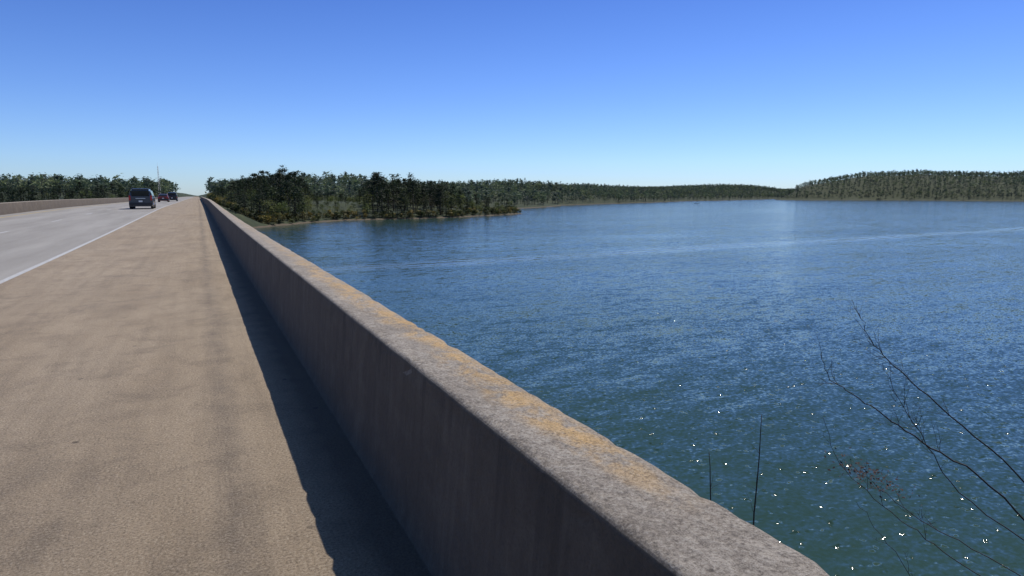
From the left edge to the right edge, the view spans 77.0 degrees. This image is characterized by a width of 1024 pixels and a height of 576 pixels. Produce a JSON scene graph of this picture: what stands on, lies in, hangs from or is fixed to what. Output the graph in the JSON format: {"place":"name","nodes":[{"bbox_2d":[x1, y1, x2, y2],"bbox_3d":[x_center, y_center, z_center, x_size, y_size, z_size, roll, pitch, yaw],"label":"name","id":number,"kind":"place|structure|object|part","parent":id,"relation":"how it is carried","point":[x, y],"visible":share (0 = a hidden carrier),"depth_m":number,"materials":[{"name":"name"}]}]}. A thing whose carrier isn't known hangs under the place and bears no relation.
{"place":"outdoors","nodes":[
{"label":"outdoors","id":0,"kind":"place"},
{"bbox_2d":[0,197,191,280],"bbox_3d":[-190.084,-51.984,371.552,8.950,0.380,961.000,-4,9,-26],"label":"road","id":1,"kind":"structure","parent":0,"point":[29,240],"depth_m":29.39,"materials":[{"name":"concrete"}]},
{"bbox_2d":[128,188,156,208],"bbox_3d":[-35.662,-8.656,62.055,2.400,1.970,4.840,-4,9,-26],"label":"sport utility vehicle","id":2,"kind":"object","parent":1,"relation":"on","point":[140,197],"visible":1,"depth_m":60.07,"materials":[{"name":"blue paint"}]},
{"bbox_3d":[-34.680,-8.821,59.979,1.440,0.532,0.072,-4,9,-26],"label":"rear window","id":3,"kind":"part","parent":2,"relation":"part of","materials":[{"name":"black glass"}]},
{"bbox_2d":[157,194,169,201],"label":"sedan car","id":4,"kind":"object","parent":1,"relation":"on","point":[163,197],"visible":1,"depth_m":120.49,"materials":[{"name":"red paint"}]},
{"bbox_2d":[167,192,178,200],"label":"pickup truck","id":5,"kind":"object","parent":1,"relation":"on","point":[173,195],"visible":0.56,"depth_m":137.55,"materials":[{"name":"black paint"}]},
{"bbox_2d":[0,0,1023,195],"label":"sky","id":6,"kind":"structure","parent":0,"point":[785,94],"materials":[{"name":"blue"}]},
{"bbox_2d":[1,174,1023,227],"bbox_3d":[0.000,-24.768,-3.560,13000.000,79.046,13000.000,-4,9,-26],"label":"ground","id":7,"kind":"structure","parent":0,"point":[898,188],"depth_m":1505.37,"materials":[{"name":"green plant"}]},
{"bbox_2d":[0,197,431,575],"bbox_3d":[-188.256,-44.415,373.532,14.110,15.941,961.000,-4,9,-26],"label":"highway bridge","id":8,"kind":"structure","parent":7,"relation":"on","point":[165,410],"depth_m":4.41,"materials":[{"name":"beige concrete"}]},
{"bbox_2d":[0,197,157,214],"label":"concrete parapet wall","id":9,"kind":"structure","parent":8,"relation":"on","point":[15,207],"depth_m":60.56,"materials":[{"name":"grey concrete"}]},
{"bbox_2d":[201,197,828,575],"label":"concrete parapet wall","id":10,"kind":"structure","parent":8,"relation":"on","point":[473,467],"depth_m":2.44,"materials":[{"name":"grey concrete"}]},
{"bbox_2d":[0,164,517,221],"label":"shoreline trees","id":11,"kind":"object","parent":7,"relation":"on","point":[281,190],"visible":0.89,"depth_m":340.70,"materials":[{"name":"green plant"}]},
{"bbox_2d":[153,190,521,223],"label":"shoreline bushes","id":12,"kind":"object","parent":7,"relation":"on","point":[272,217],"visible":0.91,"depth_m":304.22,"materials":[{"name":"green plant"}]},
{"bbox_2d":[0,169,1023,206],"bbox_3d":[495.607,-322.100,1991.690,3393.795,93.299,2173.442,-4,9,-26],"label":"distant forest","id":13,"kind":"object","parent":7,"relation":"on","point":[527,191],"visible":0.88,"depth_m":945.00,"materials":[{"name":"green plant"}]},
{"bbox_2d":[709,454,719,500],"bbox_3d":[2.906,5.879,9.453,0.330,7.290,0.161,3,9,19],"label":"bare sapling","id":14,"kind":"object","parent":7,"relation":"on","point":[710,478],"visible":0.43,"depth_m":8.97,"materials":[{"name":"brown plant"}]},
{"bbox_2d":[747,415,761,524],"bbox_3d":[3.348,5.627,9.415,0.226,7.860,0.146,1,8,6],"label":"bare sapling","id":15,"kind":"object","parent":7,"relation":"on","point":[755,501],"visible":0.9,"depth_m":8.97,"materials":[{"name":"brown plant"}]},
{"bbox_2d":[814,300,1023,575],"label":"bare tree","id":16,"kind":"object","parent":7,"relation":"on","point":[929,448],"visible":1,"depth_m":8.89,"materials":[{"name":"brown plant"}]},
{"bbox_2d":[254,199,1023,575],"bbox_3d":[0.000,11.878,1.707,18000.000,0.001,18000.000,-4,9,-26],"label":"lake water","id":17,"kind":"structure","parent":0,"point":[680,341],"depth_m":54.93,"materials":[{"name":"blue liquid"}]}
]}

